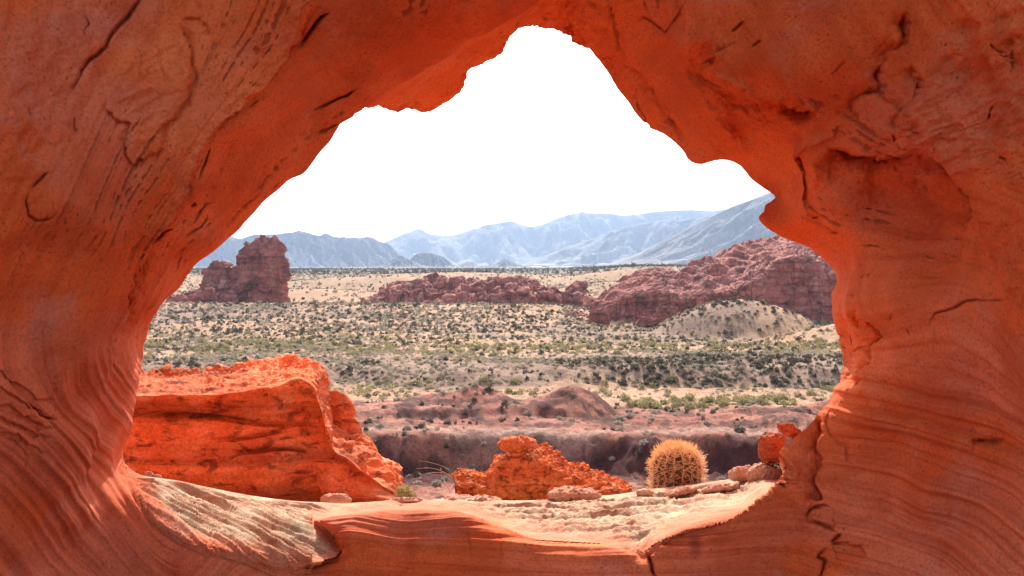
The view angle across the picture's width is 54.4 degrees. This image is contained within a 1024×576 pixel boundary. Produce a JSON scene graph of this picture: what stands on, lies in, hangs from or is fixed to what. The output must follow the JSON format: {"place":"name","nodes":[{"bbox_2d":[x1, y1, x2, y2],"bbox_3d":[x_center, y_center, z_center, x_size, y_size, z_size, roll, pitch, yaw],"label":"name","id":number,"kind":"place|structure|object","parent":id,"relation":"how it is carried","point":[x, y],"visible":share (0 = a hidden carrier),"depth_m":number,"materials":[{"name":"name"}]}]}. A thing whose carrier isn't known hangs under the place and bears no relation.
{"place":"outdoors","nodes":[
{"label":"outdoors","id":0,"kind":"place"},
{"bbox_2d":[194,230,398,266],"bbox_3d":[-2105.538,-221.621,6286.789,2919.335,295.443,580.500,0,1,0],"label":"distant mountains","id":1,"kind":"structure","parent":0,"point":[305,249],"depth_m":6227.77,"materials":[{"name":"blue stone"}]},
{"bbox_2d":[320,493,351,502],"bbox_3d":[-1.165,1.404,6.586,0.205,0.113,0.166,1,2,32],"label":"flat stone","id":2,"kind":"object","parent":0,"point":[335,498],"visible":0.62,"depth_m":6.53,"materials":[{"name":"stone"}]},
{"bbox_2d":[376,255,428,266],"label":"hills","id":3,"kind":"structure","parent":0,"point":[399,261],"depth_m":4649.40,"materials":[{"name":"blue stone"}]},
{"bbox_2d":[410,253,457,266],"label":"hills","id":4,"kind":"structure","parent":0,"point":[430,259],"depth_m":4973.61,"materials":[{"name":"blue stone"}]},
{"bbox_2d":[142,265,843,499],"bbox_3d":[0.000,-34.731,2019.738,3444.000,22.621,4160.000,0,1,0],"label":"ground","id":5,"kind":"structure","parent":0,"point":[414,449],"depth_m":157.97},
{"bbox_2d":[143,354,151,358],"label":"creosote bush","id":6,"kind":"object","parent":5,"relation":"on","point":[148,356],"visible":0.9,"depth_m":188.55,"materials":[{"name":"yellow plant"}]},
{"bbox_2d":[174,294,186,302],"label":"boulder","id":7,"kind":"object","parent":5,"relation":"on","point":[181,297],"visible":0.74,"depth_m":402.55,"materials":[{"name":"red stone"}]},
{"bbox_2d":[164,289,220,302],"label":"rock outcrop","id":8,"kind":"object","parent":5,"relation":"on","point":[171,298],"visible":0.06,"depth_m":415.06,"materials":[{"name":"red stone"}]},
{"bbox_2d":[187,294,195,300],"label":"boulder","id":9,"kind":"object","parent":8,"relation":"on","point":[191,296],"visible":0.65,"depth_m":409.83,"materials":[{"name":"red stone"}]},
{"bbox_2d":[202,287,217,299],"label":"boulder","id":10,"kind":"object","parent":8,"relation":"on","point":[209,293],"visible":1,"depth_m":405.89,"materials":[{"name":"red stone"}]},
{"bbox_2d":[226,290,236,295],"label":"boulder","id":11,"kind":"object","parent":8,"relation":"on","point":[230,292],"visible":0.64,"depth_m":414.39,"materials":[{"name":"red stone"}]},
{"bbox_2d":[230,295,237,302],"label":"boulder","id":12,"kind":"object","parent":8,"relation":"on","point":[233,298],"visible":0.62,"depth_m":407.18,"materials":[{"name":"red stone"}]},
{"bbox_2d":[188,344,196,349],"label":"creosote bush","id":13,"kind":"object","parent":5,"relation":"on","point":[191,347],"visible":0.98,"depth_m":214.53,"materials":[{"name":"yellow plant"}]},
{"bbox_2d":[192,295,201,302],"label":"boulder","id":14,"kind":"object","parent":5,"relation":"on","point":[198,298],"visible":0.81,"depth_m":405.33,"materials":[{"name":"red stone"}]},
{"bbox_2d":[219,294,228,302],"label":"boulder","id":15,"kind":"object","parent":5,"relation":"on","point":[224,298],"visible":0.92,"depth_m":399.36,"materials":[{"name":"red stone"}]},
{"bbox_2d":[198,234,291,302],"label":"rock butte","id":16,"kind":"object","parent":5,"relation":"on","point":[260,271],"visible":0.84,"depth_m":423.49,"materials":[{"name":"red stone"}]},
{"bbox_2d":[123,354,410,502],"bbox_3d":[-2.738,1.658,9.432,3.694,2.059,2.468,0,1,0],"label":"boulder","id":17,"kind":"object","parent":5,"relation":"on","point":[284,427],"visible":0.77,"depth_m":8.36,"materials":[{"name":"orange stone"}]},
{"bbox_2d":[382,377,392,382],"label":"creosote bush","id":18,"kind":"object","parent":5,"relation":"on","point":[388,379],"visible":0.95,"depth_m":167.42,"materials":[{"name":"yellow plant"}]},
{"bbox_2d":[392,483,416,497],"bbox_3d":[-0.890,1.691,8.237,0.228,0.152,0.217,-1,2,-34],"label":"desert plant","id":19,"kind":"object","parent":5,"relation":"on","point":[406,491],"visible":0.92,"depth_m":8.22,"materials":[{"name":"yellow plant"}]},
{"bbox_2d":[402,425,411,429],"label":"desert shrub","id":20,"kind":"object","parent":5,"relation":"on","point":[407,427],"visible":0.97,"depth_m":113.25,"materials":[{"name":"grey plant"}]},
{"bbox_2d":[360,272,467,302],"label":"rock outcrop","id":21,"kind":"object","parent":5,"relation":"on","point":[432,287],"visible":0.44,"depth_m":450.95,"materials":[{"name":"red stone"}]},
{"bbox_2d":[412,379,423,385],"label":"creosote bush","id":22,"kind":"object","parent":5,"relation":"on","point":[418,381],"visible":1,"depth_m":165.18,"materials":[{"name":"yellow plant"}]},
{"bbox_2d":[418,422,425,427],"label":"desert bush","id":23,"kind":"object","parent":5,"relation":"on","point":[421,425],"visible":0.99,"depth_m":113.79,"materials":[{"name":"grey plant"}]},
{"bbox_2d":[431,479,441,484],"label":"desert shrub","id":24,"kind":"object","parent":5,"relation":"on","point":[436,481],"visible":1,"depth_m":100.68,"materials":[{"name":"grey plant"}]},
{"bbox_2d":[418,461,459,493],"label":"dry grass","id":25,"kind":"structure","parent":5,"relation":"on","point":[442,477],"depth_m":6.79,"materials":[{"name":"beige plant"}]},
{"bbox_2d":[443,419,451,424],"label":"desert bush","id":26,"kind":"object","parent":5,"relation":"on","point":[447,422],"visible":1,"depth_m":117.51,"materials":[{"name":"grey plant"}]},
{"bbox_2d":[446,466,453,472],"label":"desert shrub","id":27,"kind":"object","parent":5,"relation":"on","point":[451,470],"visible":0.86,"depth_m":109.39,"materials":[{"name":"grey plant"}]},
{"bbox_2d":[469,463,477,468],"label":"desert shrub","id":28,"kind":"object","parent":5,"relation":"on","point":[472,466],"visible":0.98,"depth_m":110.81,"materials":[{"name":"grey plant"}]},
{"bbox_2d":[424,276,537,303],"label":"rock outcrop","id":29,"kind":"object","parent":5,"relation":"on","point":[509,289],"visible":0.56,"depth_m":424.10,"materials":[{"name":"red stone"}]},
{"bbox_2d":[478,375,487,382],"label":"creosote bush","id":30,"kind":"object","parent":5,"relation":"on","point":[481,378],"visible":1,"depth_m":164.88,"materials":[{"name":"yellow plant"}]},
{"bbox_2d":[486,385,493,392],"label":"desert bush","id":31,"kind":"object","parent":5,"relation":"on","point":[489,389],"visible":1,"depth_m":133.05,"materials":[{"name":"green plant"}]},
{"bbox_2d":[142,262,843,483],"bbox_3d":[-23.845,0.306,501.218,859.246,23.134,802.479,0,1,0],"label":"scrub","id":32,"kind":"object","parent":5,"relation":"on","point":[262,353],"visible":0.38,"depth_m":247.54,"materials":[{"name":"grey plant"}]},
{"bbox_2d":[466,276,544,292],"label":"rock outcrop","id":33,"kind":"object","parent":5,"relation":"on","point":[535,284],"visible":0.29,"depth_m":571.02,"materials":[{"name":"red stone"}]},
{"bbox_2d":[504,388,513,393],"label":"creosote bush","id":34,"kind":"object","parent":5,"relation":"on","point":[508,391],"visible":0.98,"depth_m":154.00,"materials":[{"name":"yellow plant"}]},
{"bbox_2d":[0,0,1023,575],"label":"sandstone arch","id":35,"kind":"structure","parent":5,"relation":"on","point":[152,152],"depth_m":4.51,"materials":[{"name":"orange stone"}]},
{"bbox_2d":[144,471,153,476],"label":"knobbly stone","id":36,"kind":"object","parent":35,"relation":"on","point":[149,473],"visible":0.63,"depth_m":5.91,"materials":[{"name":"stone"}]},
{"bbox_2d":[390,496,423,502],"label":"flat stone","id":37,"kind":"object","parent":35,"relation":"on","point":[403,499],"visible":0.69,"depth_m":6.33,"materials":[{"name":"stone"}]},
{"bbox_2d":[441,493,500,501],"bbox_3d":[-0.264,1.383,6.433,0.404,0.139,0.349,0,1,0],"label":"flat stone","id":38,"kind":"object","parent":35,"relation":"on","point":[468,497],"visible":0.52,"depth_m":6.33,"materials":[{"name":"stone"}]},
{"bbox_2d":[547,485,601,501],"bbox_3d":[0.407,1.351,6.454,0.335,0.155,0.280,-1,1,-24],"label":"flat stone","id":39,"kind":"object","parent":35,"relation":"on","point":[569,493],"visible":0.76,"depth_m":6.36,"materials":[{"name":"stone"}]},
{"bbox_2d":[636,488,652,496],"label":"pebble","id":40,"kind":"object","parent":35,"relation":"on","point":[643,492],"visible":1,"depth_m":6.30,"materials":[{"name":"stone"}]},
{"bbox_2d":[663,485,698,497],"bbox_3d":[1.082,1.307,6.383,0.232,0.100,0.202,0,1,0],"label":"flat stone","id":41,"kind":"object","parent":35,"relation":"on","point":[681,491],"visible":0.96,"depth_m":6.32,"materials":[{"name":"stone"}]},
{"bbox_2d":[701,482,739,493],"bbox_3d":[1.324,1.275,6.335,0.252,0.093,0.193,-1,1,-24],"label":"flat stone","id":42,"kind":"object","parent":35,"relation":"on","point":[719,487],"visible":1,"depth_m":6.27,"materials":[{"name":"stone"}]},
{"bbox_2d":[727,465,750,481],"bbox_3d":[1.493,1.208,6.479,0.195,0.122,0.135,0,1,-17],"label":"stone block","id":43,"kind":"object","parent":35,"relation":"on","point":[738,473],"depth_m":6.43,"materials":[{"name":"stone"}]},
{"bbox_2d":[776,423,801,438],"bbox_3d":[1.801,0.924,6.375,0.220,0.130,0.068,0,1,0],"label":"stone flake","id":44,"kind":"object","parent":35,"relation":"on","point":[790,430],"visible":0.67,"depth_m":6.36,"materials":[{"name":"stone"}]},
{"bbox_2d":[452,442,631,499],"bbox_3d":[0.243,1.538,7.390,1.402,0.778,0.836,0,1,0],"label":"craggy rock","id":45,"kind":"object","parent":5,"relation":"on","point":[541,471],"visible":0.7,"depth_m":7.06,"materials":[{"name":"orange stone"}]},
{"bbox_2d":[508,453,523,456],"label":"flat stone","id":46,"kind":"object","parent":45,"relation":"on","point":[514,454],"visible":0.73,"depth_m":7.11,"materials":[{"name":"orange stone"}]},
{"bbox_2d":[497,434,537,452],"bbox_3d":[0.039,1.126,7.150,0.298,0.166,0.256,0,1,0],"label":"flat stone","id":47,"kind":"object","parent":45,"relation":"on","point":[520,443],"visible":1,"depth_m":7.07,"materials":[{"name":"orange stone"}]},
{"bbox_2d":[536,285,597,306],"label":"rock outcrop","id":48,"kind":"object","parent":5,"relation":"on","point":[553,294],"visible":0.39,"depth_m":398.97,"materials":[{"name":"red stone"}]},
{"bbox_2d":[565,310,585,315],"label":"rock outcrop","id":49,"kind":"object","parent":5,"relation":"on","point":[575,313],"visible":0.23,"depth_m":354.11,"materials":[{"name":"red stone"}]},
{"bbox_2d":[565,280,589,293],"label":"rock outcrop","id":50,"kind":"object","parent":5,"relation":"on","point":[578,286],"visible":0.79,"depth_m":561.88,"materials":[{"name":"red stone"}]},
{"bbox_2d":[586,309,610,324],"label":"boulder","id":51,"kind":"object","parent":5,"relation":"on","point":[598,316],"visible":0.9,"depth_m":323.51,"materials":[{"name":"red stone"}]},
{"bbox_2d":[603,391,612,395],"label":"creosote bush","id":52,"kind":"object","parent":5,"relation":"on","point":[607,393],"visible":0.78,"depth_m":154.99,"materials":[{"name":"green plant"}]},
{"bbox_2d":[613,350,622,354],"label":"creosote bush","id":53,"kind":"object","parent":5,"relation":"on","point":[617,352],"visible":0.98,"depth_m":201.35,"materials":[{"name":"green plant"}]},
{"bbox_2d":[612,420,623,424],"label":"desert shrub","id":54,"kind":"object","parent":5,"relation":"on","point":[617,422],"visible":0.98,"depth_m":120.05,"materials":[{"name":"grey plant"}]},
{"bbox_2d":[614,415,624,420],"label":"desert shrub","id":55,"kind":"object","parent":5,"relation":"on","point":[620,417],"visible":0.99,"depth_m":123.37,"materials":[{"name":"grey plant"}]},
{"bbox_2d":[616,425,625,431],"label":"desert shrub","id":56,"kind":"object","parent":5,"relation":"on","point":[620,428],"visible":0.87,"depth_m":116.55,"materials":[{"name":"grey plant"}]},
{"bbox_2d":[620,394,630,400],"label":"creosote bush","id":57,"kind":"object","parent":5,"relation":"on","point":[627,398],"visible":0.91,"depth_m":148.31,"materials":[{"name":"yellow plant"}]},
{"bbox_2d":[625,411,633,418],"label":"desert shrub","id":58,"kind":"object","parent":5,"relation":"on","point":[629,415],"visible":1,"depth_m":125.16,"materials":[{"name":"grey plant"}]},
{"bbox_2d":[624,399,636,406],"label":"creosote bush","id":59,"kind":"object","parent":5,"relation":"on","point":[629,403],"visible":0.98,"depth_m":143.40,"materials":[{"name":"green plant"}]},
{"bbox_2d":[635,447,641,456],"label":"desert bush","id":60,"kind":"object","parent":5,"relation":"on","point":[638,451],"visible":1,"depth_m":107.35,"materials":[{"name":"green plant"}]},
{"bbox_2d":[637,403,645,407],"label":"creosote bush","id":61,"kind":"object","parent":5,"relation":"on","point":[640,405],"visible":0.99,"depth_m":142.53,"materials":[{"name":"green plant"}]},
{"bbox_2d":[639,439,647,444],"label":"desert shrub","id":62,"kind":"object","parent":5,"relation":"on","point":[642,442],"visible":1,"depth_m":107.76,"materials":[{"name":"grey plant"}]},
{"bbox_2d":[634,315,655,325],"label":"boulder","id":63,"kind":"object","parent":5,"relation":"on","point":[646,320],"visible":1,"depth_m":318.66,"materials":[{"name":"red stone"}]},
{"bbox_2d":[641,399,651,405],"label":"creosote bush","id":64,"kind":"object","parent":5,"relation":"on","point":[647,403],"visible":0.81,"depth_m":144.12,"materials":[{"name":"green plant"}]},
{"bbox_2d":[649,400,656,407],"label":"creosote bush","id":65,"kind":"object","parent":5,"relation":"on","point":[652,403],"visible":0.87,"depth_m":143.92,"materials":[{"name":"green plant"}]},
{"bbox_2d":[654,305,678,324],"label":"boulder","id":66,"kind":"object","parent":5,"relation":"on","point":[663,313],"visible":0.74,"depth_m":320.41,"materials":[{"name":"red stone"}]},
{"bbox_2d":[667,374,677,380],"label":"creosote bush","id":67,"kind":"object","parent":5,"relation":"on","point":[675,378],"visible":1,"depth_m":167.69,"materials":[{"name":"green plant"}]},
{"bbox_2d":[668,394,677,400],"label":"creosote bush","id":68,"kind":"object","parent":5,"relation":"on","point":[671,398],"visible":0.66,"depth_m":150.12,"materials":[{"name":"green plant"}]},
{"bbox_2d":[670,401,681,407],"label":"creosote bush","id":69,"kind":"object","parent":5,"relation":"on","point":[676,403],"visible":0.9,"depth_m":144.38,"materials":[{"name":"green plant"}]},
{"bbox_2d":[645,437,709,488],"bbox_3d":[1.159,1.323,6.980,0.475,0.558,0.483,0,1,0],"label":"barrel cactus","id":70,"kind":"object","parent":5,"relation":"on","point":[674,463],"visible":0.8,"depth_m":6.87,"materials":[{"name":"brown plant"}]},
{"bbox_2d":[677,396,688,402],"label":"creosote bush","id":71,"kind":"object","parent":5,"relation":"on","point":[684,398],"visible":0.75,"depth_m":147.01,"materials":[{"name":"green plant"}]},
{"bbox_2d":[686,402,694,408],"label":"creosote bush","id":72,"kind":"object","parent":5,"relation":"on","point":[690,405],"visible":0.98,"depth_m":141.43,"materials":[{"name":"green plant"}]},
{"bbox_2d":[686,392,698,400],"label":"creosote bush","id":73,"kind":"object","parent":5,"relation":"on","point":[691,396],"visible":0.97,"depth_m":149.76,"materials":[{"name":"green plant"}]},
{"bbox_2d":[696,401,707,407],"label":"creosote bush","id":74,"kind":"object","parent":5,"relation":"on","point":[702,404],"visible":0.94,"depth_m":141.67,"materials":[{"name":"green plant"}]},
{"bbox_2d":[702,419,710,424],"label":"desert shrub","id":75,"kind":"object","parent":5,"relation":"on","point":[706,421],"visible":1,"depth_m":117.97,"materials":[{"name":"grey plant"}]},
{"bbox_2d":[704,394,715,401],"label":"creosote bush","id":76,"kind":"object","parent":5,"relation":"on","point":[711,397],"visible":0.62,"depth_m":148.28,"materials":[{"name":"green plant"}]},
{"bbox_2d":[586,235,836,322],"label":"rock ridge","id":77,"kind":"object","parent":5,"relation":"on","point":[780,271],"visible":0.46,"depth_m":341.35,"materials":[{"name":"red stone"}]},
{"bbox_2d":[716,394,728,398],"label":"creosote bush","id":78,"kind":"object","parent":5,"relation":"on","point":[721,396],"visible":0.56,"depth_m":149.10,"materials":[{"name":"green plant"}]},
{"bbox_2d":[716,398,729,406],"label":"creosote bush","id":79,"kind":"object","parent":5,"relation":"on","point":[723,404],"visible":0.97,"depth_m":141.62,"materials":[{"name":"green plant"}]},
{"bbox_2d":[735,395,744,403],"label":"creosote bush","id":80,"kind":"object","parent":5,"relation":"on","point":[739,398],"visible":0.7,"depth_m":145.22,"materials":[{"name":"green plant"}]},
{"bbox_2d":[739,397,750,403],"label":"creosote bush","id":81,"kind":"object","parent":5,"relation":"on","point":[744,401],"visible":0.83,"depth_m":143.54,"materials":[{"name":"green plant"}]},
{"bbox_2d":[750,395,758,402],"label":"creosote bush","id":82,"kind":"object","parent":5,"relation":"on","point":[753,398],"visible":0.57,"depth_m":145.53,"materials":[{"name":"green plant"}]},
{"bbox_2d":[756,397,771,404],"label":"creosote bush","id":83,"kind":"object","parent":5,"relation":"on","point":[761,402],"visible":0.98,"depth_m":143.32,"materials":[{"name":"green plant"}]},
{"bbox_2d":[760,394,770,399],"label":"creosote bush","id":84,"kind":"object","parent":5,"relation":"on","point":[763,396],"visible":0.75,"depth_m":148.24,"materials":[{"name":"green plant"}]},
{"bbox_2d":[771,394,783,401],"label":"creosote bush","id":85,"kind":"object","parent":5,"relation":"on","point":[776,398],"visible":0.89,"depth_m":146.79,"materials":[{"name":"green plant"}]},
{"bbox_2d":[778,400,790,405],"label":"creosote bush","id":86,"kind":"object","parent":5,"relation":"on","point":[782,402],"visible":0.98,"depth_m":144.38,"materials":[{"name":"green plant"}]},
{"bbox_2d":[788,415,797,421],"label":"desert shrub","id":87,"kind":"object","parent":5,"relation":"on","point":[793,419],"visible":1,"depth_m":116.30,"materials":[{"name":"grey plant"}]},
{"bbox_2d":[806,388,817,395],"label":"creosote bush","id":88,"kind":"object","parent":5,"relation":"on","point":[810,392],"visible":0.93,"depth_m":156.12,"materials":[{"name":"green plant"}]},
{"bbox_2d":[457,259,530,266],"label":"hills","id":89,"kind":"structure","parent":0,"point":[504,263],"depth_m":5262.80,"materials":[{"name":"blue stone"}]},
{"bbox_2d":[232,25,768,266],"label":"sky","id":90,"kind":"structure","parent":0,"point":[539,132],"materials":[{"name":"white"}]},
{"bbox_2d":[384,209,725,266],"bbox_3d":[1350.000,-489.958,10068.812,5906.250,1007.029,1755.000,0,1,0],"label":"distant mountains","id":91,"kind":"structure","parent":0,"point":[495,243],"depth_m":10088.54,"materials":[{"name":"blue stone"}]},
{"bbox_2d":[520,215,712,266],"bbox_3d":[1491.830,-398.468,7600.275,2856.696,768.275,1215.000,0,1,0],"label":"distant mountains","id":92,"kind":"structure","parent":0,"point":[618,244],"depth_m":7657.19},
{"bbox_2d":[600,192,777,265],"bbox_3d":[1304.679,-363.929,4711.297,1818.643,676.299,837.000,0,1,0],"label":"distant mountains","id":93,"kind":"structure","parent":0,"point":[713,235],"depth_m":4769.22,"materials":[{"name":"blue stone"}]},
{"bbox_2d":[746,462,780,481],"bbox_3d":[1.599,1.179,6.285,0.241,0.168,0.172,0,1,-20],"label":"stone block","id":94,"kind":"object","parent":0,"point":[759,471],"depth_m":6.22,"materials":[{"name":"stone"}]},
{"bbox_2d":[758,432,786,463],"bbox_3d":[1.626,1.005,6.229,0.190,0.212,0.158,0,1,0],"label":"stone block","id":95,"kind":"object","parent":94,"relation":"on","point":[770,445],"depth_m":6.17,"materials":[{"name":"stone"}]}
]}

